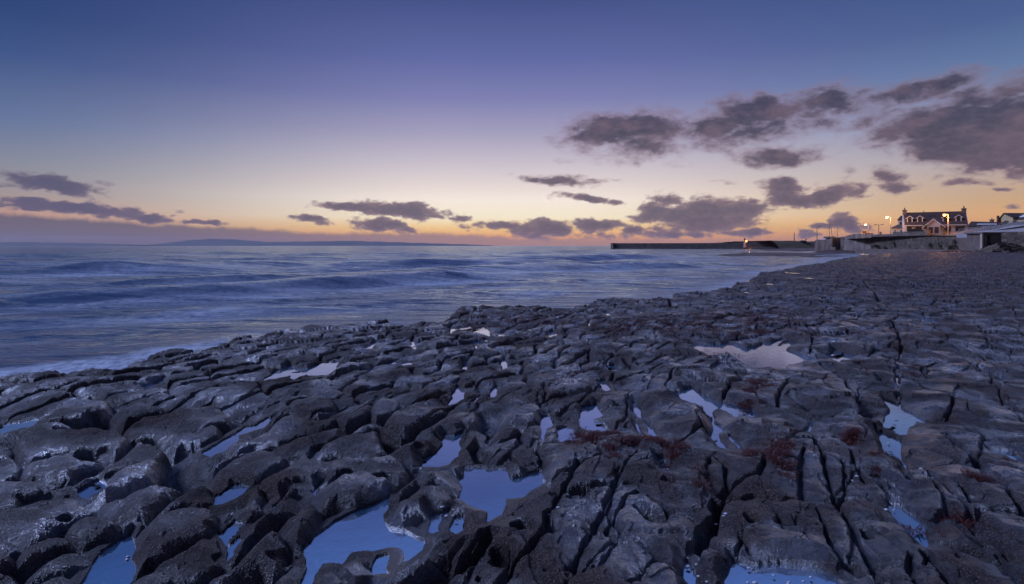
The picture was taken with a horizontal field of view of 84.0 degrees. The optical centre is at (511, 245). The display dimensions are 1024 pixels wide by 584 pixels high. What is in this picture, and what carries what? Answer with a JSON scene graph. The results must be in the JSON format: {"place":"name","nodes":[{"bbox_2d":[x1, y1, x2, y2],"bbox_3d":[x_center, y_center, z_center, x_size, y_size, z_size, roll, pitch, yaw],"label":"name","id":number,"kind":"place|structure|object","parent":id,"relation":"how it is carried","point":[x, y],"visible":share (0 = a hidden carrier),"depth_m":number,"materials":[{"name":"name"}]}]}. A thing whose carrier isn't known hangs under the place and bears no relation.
{"place":"outdoors","nodes":[
{"label":"outdoors","id":0,"kind":"place"},
{"bbox_2d":[0,419,40,433],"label":"pool water","id":1,"kind":"structure","parent":0,"point":[8,427],"depth_m":6.01,"materials":[{"name":"blue liquid"}]},
{"bbox_2d":[0,242,165,245],"bbox_3d":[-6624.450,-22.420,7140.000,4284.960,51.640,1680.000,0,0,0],"label":"distant headland","id":2,"kind":"structure","parent":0,"point":[43,244],"depth_m":6719.98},
{"bbox_2d":[82,534,135,583],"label":"pool water","id":3,"kind":"structure","parent":0,"point":[111,565],"depth_m":3.37,"materials":[{"name":"blue liquid"}]},
{"bbox_2d":[218,522,242,560],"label":"pool water","id":4,"kind":"structure","parent":0,"point":[227,534],"depth_m":3.71,"materials":[{"name":"blue liquid"}]},
{"bbox_2d":[202,417,273,456],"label":"pool water","id":5,"kind":"structure","parent":0,"point":[223,445],"depth_m":5.55,"materials":[{"name":"blue liquid"}]},
{"bbox_2d":[263,362,337,380],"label":"pool water","id":6,"kind":"structure","parent":0,"point":[324,368],"depth_m":8.59,"materials":[{"name":"liquid"}]},
{"bbox_2d":[150,239,491,245],"bbox_3d":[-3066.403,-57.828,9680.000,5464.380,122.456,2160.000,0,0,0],"label":"distant hills","id":7,"kind":"structure","parent":0,"point":[218,242],"depth_m":8982.27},
{"bbox_2d":[364,341,375,348],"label":"pool water","id":8,"kind":"structure","parent":0,"point":[371,345],"depth_m":10.77,"materials":[{"name":"blue liquid"}]},
{"bbox_2d":[361,342,415,373],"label":"pool water","id":9,"kind":"structure","parent":0,"point":[393,362],"depth_m":9.31,"materials":[{"name":"liquid"}]},
{"bbox_2d":[0,246,870,376],"bbox_3d":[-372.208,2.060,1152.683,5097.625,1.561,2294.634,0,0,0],"label":"sea","id":10,"kind":"structure","parent":0,"point":[66,309],"depth_m":32.28,"materials":[{"name":"liquid"}]},
{"bbox_2d":[611,242,778,248],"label":"breakwater","id":11,"kind":"object","parent":10,"relation":"in","point":[758,245],"visible":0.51,"depth_m":444.65,"materials":[{"name":"stone"}]},
{"bbox_2d":[428,510,459,532],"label":"pool water","id":12,"kind":"structure","parent":0,"point":[436,519],"depth_m":3.93,"materials":[{"name":"blue liquid"}]},
{"bbox_2d":[449,516,464,533],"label":"pool water","id":13,"kind":"structure","parent":0,"point":[456,529],"depth_m":3.84,"materials":[{"name":"blue liquid"}]},
{"bbox_2d":[0,248,1023,583],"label":"rock shore","id":14,"kind":"structure","parent":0,"point":[350,432],"depth_m":5.33,"materials":[{"name":"stone"}]},
{"bbox_2d":[78,480,105,498],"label":"pool water","id":15,"kind":"structure","parent":14,"relation":"on","point":[87,492],"depth_m":4.42,"materials":[{"name":"blue liquid"}]},
{"bbox_2d":[144,380,162,388],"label":"pool water","id":16,"kind":"structure","parent":14,"relation":"on","point":[149,385],"depth_m":7.73,"materials":[{"name":"blue liquid"}]},
{"bbox_2d":[214,484,248,504],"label":"pool water","id":17,"kind":"structure","parent":14,"relation":"on","point":[234,492],"depth_m":4.34,"materials":[{"name":"blue liquid"}]},
{"bbox_2d":[301,497,424,583],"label":"pool water","id":18,"kind":"structure","parent":14,"relation":"on","point":[343,538],"depth_m":3.66,"materials":[{"name":"blue liquid"}]},
{"bbox_2d":[371,561,387,573],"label":"pool water","id":19,"kind":"structure","parent":14,"relation":"on","point":[374,570],"depth_m":3.32,"materials":[{"name":"blue liquid"}]},
{"bbox_2d":[422,433,462,466],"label":"pool water","id":20,"kind":"structure","parent":14,"relation":"on","point":[448,451],"depth_m":5.21,"materials":[{"name":"blue liquid"}]},
{"bbox_2d":[448,387,464,404],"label":"pool water","id":21,"kind":"structure","parent":14,"relation":"on","point":[457,395],"depth_m":7.21,"materials":[{"name":"blue liquid"}]},
{"bbox_2d":[473,327,489,335],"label":"pool water","id":22,"kind":"structure","parent":14,"relation":"on","point":[483,330],"depth_m":12.65,"materials":[{"name":"grey liquid"}]},
{"bbox_2d":[473,385,508,409],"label":"pool water","id":23,"kind":"structure","parent":14,"relation":"on","point":[481,391],"depth_m":7.21,"materials":[{"name":"blue liquid"}]},
{"bbox_2d":[490,386,497,396],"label":"pool water","id":24,"kind":"structure","parent":14,"relation":"on","point":[494,392],"depth_m":7.39,"materials":[{"name":"blue liquid"}]},
{"bbox_2d":[458,468,544,521],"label":"pool water","id":25,"kind":"structure","parent":14,"relation":"on","point":[489,491],"depth_m":4.48,"materials":[{"name":"blue liquid"}]},
{"bbox_2d":[501,359,507,369],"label":"pool water","id":26,"kind":"structure","parent":14,"relation":"on","point":[504,364],"depth_m":9.13,"materials":[{"name":"liquid"}]},
{"bbox_2d":[125,438,922,583],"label":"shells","id":27,"kind":"object","parent":14,"relation":"on","point":[687,566],"visible":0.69,"depth_m":3.44,"materials":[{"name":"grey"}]},
{"bbox_2d":[547,331,556,336],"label":"pool water","id":28,"kind":"structure","parent":14,"relation":"on","point":[552,332],"depth_m":12.40,"materials":[{"name":"blue liquid"}]},
{"bbox_2d":[557,427,574,442],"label":"pool water","id":29,"kind":"structure","parent":14,"relation":"on","point":[563,435],"depth_m":5.74,"materials":[{"name":"blue liquid"}]},
{"bbox_2d":[578,405,606,430],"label":"pool water","id":30,"kind":"structure","parent":14,"relation":"on","point":[589,414],"depth_m":6.27,"materials":[{"name":"blue liquid"}]},
{"bbox_2d":[598,380,610,390],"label":"pool water","id":31,"kind":"structure","parent":14,"relation":"on","point":[605,386],"depth_m":7.70,"materials":[{"name":"liquid"}]},
{"bbox_2d":[410,301,1023,537],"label":"seaweed","id":32,"kind":"object","parent":14,"relation":"on","point":[782,444],"visible":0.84,"depth_m":5.36,"materials":[{"name":"brown plant"}]},
{"bbox_2d":[817,223,836,239],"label":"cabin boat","id":33,"kind":"object","parent":14,"relation":"on","point":[827,237],"visible":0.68,"depth_m":221.28,"materials":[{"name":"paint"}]},
{"bbox_2d":[815,234,870,251],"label":"harbour wall","id":34,"kind":"structure","parent":14,"relation":"on","point":[851,242],"depth_m":204.17,"materials":[{"name":"concrete"}]},
{"bbox_2d":[877,432,906,469],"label":"pool water","id":35,"kind":"structure","parent":14,"relation":"on","point":[894,446],"depth_m":5.43,"materials":[{"name":"blue liquid"}]},
{"bbox_2d":[888,504,927,546],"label":"pool water","id":36,"kind":"structure","parent":14,"relation":"on","point":[902,516],"depth_m":3.92,"materials":[{"name":"blue liquid"}]},
{"bbox_2d":[870,235,955,249],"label":"sea wall","id":37,"kind":"structure","parent":14,"relation":"on","point":[912,241],"depth_m":174.71,"materials":[{"name":"stone"}]},
{"bbox_2d":[855,249,972,253],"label":"promenade","id":38,"kind":"structure","parent":14,"relation":"on","point":[874,251],"depth_m":159.34,"materials":[{"name":"concrete"}]},
{"bbox_2d":[964,232,1000,250],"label":"shelter","id":39,"kind":"object","parent":38,"relation":"on","point":[977,240],"visible":0.69,"depth_m":138.46,"materials":[{"name":"concrete"}]},
{"bbox_2d":[951,239,957,248],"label":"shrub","id":40,"kind":"object","parent":14,"relation":"on","point":[954,246],"visible":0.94,"depth_m":156.74,"materials":[{"name":"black plant"}]},
{"bbox_2d":[956,225,1023,249],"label":"ramp wall","id":41,"kind":"structure","parent":14,"relation":"on","point":[961,240],"depth_m":149.60,"materials":[{"name":"grey concrete"}]},
{"bbox_2d":[958,220,1023,232],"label":"railing","id":42,"kind":"object","parent":41,"relation":"on","point":[990,226],"visible":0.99,"depth_m":148.01,"materials":[{"name":"grey metal"}]},
{"bbox_2d":[973,242,1023,252],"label":"rock ledges","id":43,"kind":"object","parent":14,"relation":"on","point":[1004,247],"visible":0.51,"depth_m":131.27,"materials":[{"name":"stone"}]},
{"bbox_2d":[1001,232,1023,246],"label":"retaining wall","id":44,"kind":"structure","parent":43,"relation":"on","point":[1013,237],"depth_m":133.43,"materials":[{"name":"concrete"}]},
{"bbox_2d":[0,0,1023,245],"label":"sky","id":45,"kind":"structure","parent":0,"point":[135,122],"materials":[{"name":"blue"}]},
{"bbox_2d":[448,322,589,348],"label":"pool water","id":46,"kind":"structure","parent":0,"point":[477,342],"depth_m":12.34,"materials":[{"name":"liquid"}]},
{"bbox_2d":[540,416,558,440],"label":"pool water","id":47,"kind":"structure","parent":0,"point":[546,422],"depth_m":6.06,"materials":[{"name":"blue liquid"}]},
{"bbox_2d":[632,403,641,417],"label":"pool water","id":48,"kind":"structure","parent":0,"point":[637,411],"depth_m":6.58,"materials":[{"name":"blue liquid"}]},
{"bbox_2d":[633,421,656,436],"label":"pool water","id":49,"kind":"structure","parent":0,"point":[651,432],"depth_m":5.86,"materials":[{"name":"blue liquid"}]},
{"bbox_2d":[657,457,670,468],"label":"pool water","id":50,"kind":"structure","parent":0,"point":[661,459],"depth_m":5.04,"materials":[{"name":"blue liquid"}]},
{"bbox_2d":[683,562,695,583],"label":"pool water","id":51,"kind":"structure","parent":0,"point":[689,576],"depth_m":3.30,"materials":[{"name":"blue liquid"}]},
{"bbox_2d":[674,388,760,448],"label":"pool water","id":52,"kind":"structure","parent":0,"point":[692,395],"depth_m":6.71,"materials":[{"name":"blue liquid"}]},
{"bbox_2d":[692,339,810,368],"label":"pool water","id":53,"kind":"structure","parent":0,"point":[772,354],"depth_m":10.07,"materials":[{"name":"liquid"}]},
{"bbox_2d":[717,240,814,248],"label":"headland","id":54,"kind":"structure","parent":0,"point":[792,244],"depth_m":395.75,"materials":[{"name":"plant"}]},
{"bbox_2d":[723,561,839,583],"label":"pool water","id":55,"kind":"structure","parent":0,"point":[739,572],"depth_m":3.31,"materials":[{"name":"blue liquid"}]},
{"bbox_2d":[777,407,813,431],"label":"pool water","id":56,"kind":"structure","parent":0,"point":[811,424],"depth_m":6.09,"materials":[{"name":"blue liquid"}]},
{"bbox_2d":[826,350,855,361],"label":"pool water","id":57,"kind":"structure","parent":0,"point":[846,357],"depth_m":9.89,"materials":[{"name":"blue liquid"}]},
{"bbox_2d":[883,400,925,439],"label":"pool water","id":58,"kind":"structure","parent":0,"point":[905,421],"depth_m":6.25,"materials":[{"name":"blue liquid"}]},
{"bbox_2d":[911,318,944,322],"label":"pool water","id":59,"kind":"structure","parent":0,"point":[925,320],"depth_m":14.58,"materials":[{"name":"blue liquid"}]},
{"bbox_2d":[856,222,1023,238],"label":"road","id":60,"kind":"structure","parent":0,"point":[992,228],"depth_m":161.46,"materials":[{"name":"grey asphalt"}]},
{"bbox_2d":[891,224,901,233],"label":"annexe","id":61,"kind":"structure","parent":60,"relation":"on","point":[897,228],"depth_m":196.39,"materials":[{"name":"white paint"}]},
{"bbox_2d":[897,216,901,223],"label":"house","id":62,"kind":"structure","parent":60,"relation":"on","point":[899,219],"depth_m":207.87,"materials":[{"name":"paint"}]},
{"bbox_2d":[893,231,924,234],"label":"garden wall","id":63,"kind":"structure","parent":60,"relation":"on","point":[911,233],"depth_m":179.49,"materials":[{"name":"stone"}]},
{"bbox_2d":[907,228,923,231],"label":"parked car","id":64,"kind":"object","parent":60,"relation":"on","point":[915,229],"visible":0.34,"depth_m":181.78,"materials":[{"name":"grey paint"}]},
{"bbox_2d":[902,206,967,233],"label":"white house","id":65,"kind":"structure","parent":60,"relation":"on","point":[935,222],"depth_m":185.62,"materials":[{"name":"paint"}]},
{"bbox_2d":[934,227,938,232],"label":"window","id":66,"kind":"structure","parent":65,"relation":"in","point":[936,229],"depth_m":184.25,"materials":[{"name":"grey"}]},
{"bbox_2d":[955,226,964,230],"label":"window","id":67,"kind":"structure","parent":65,"relation":"in","point":[957,228],"depth_m":182.14,"materials":[{"name":"grey"}]},
{"bbox_2d":[945,231,961,233],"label":"garden wall","id":68,"kind":"structure","parent":60,"relation":"on","point":[952,232],"depth_m":171.21,"materials":[{"name":"stone"}]},
{"bbox_2d":[968,221,996,229],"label":"long shed","id":69,"kind":"structure","parent":60,"relation":"on","point":[975,224],"depth_m":200.99,"materials":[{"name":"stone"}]},
{"bbox_2d":[996,213,1023,223],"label":"house","id":70,"kind":"structure","parent":60,"relation":"on","point":[1007,217],"depth_m":184.72,"materials":[{"name":"paint"}]},
{"bbox_2d":[990,353,1011,394],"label":"pool water","id":71,"kind":"structure","parent":0,"point":[1002,361],"depth_m":9.46,"materials":[{"name":"liquid"}]},
{"bbox_2d":[989,450,1023,462],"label":"pool water","id":72,"kind":"structure","parent":0,"point":[1010,454],"depth_m":5.21,"materials":[{"name":"blue liquid"}]}
]}

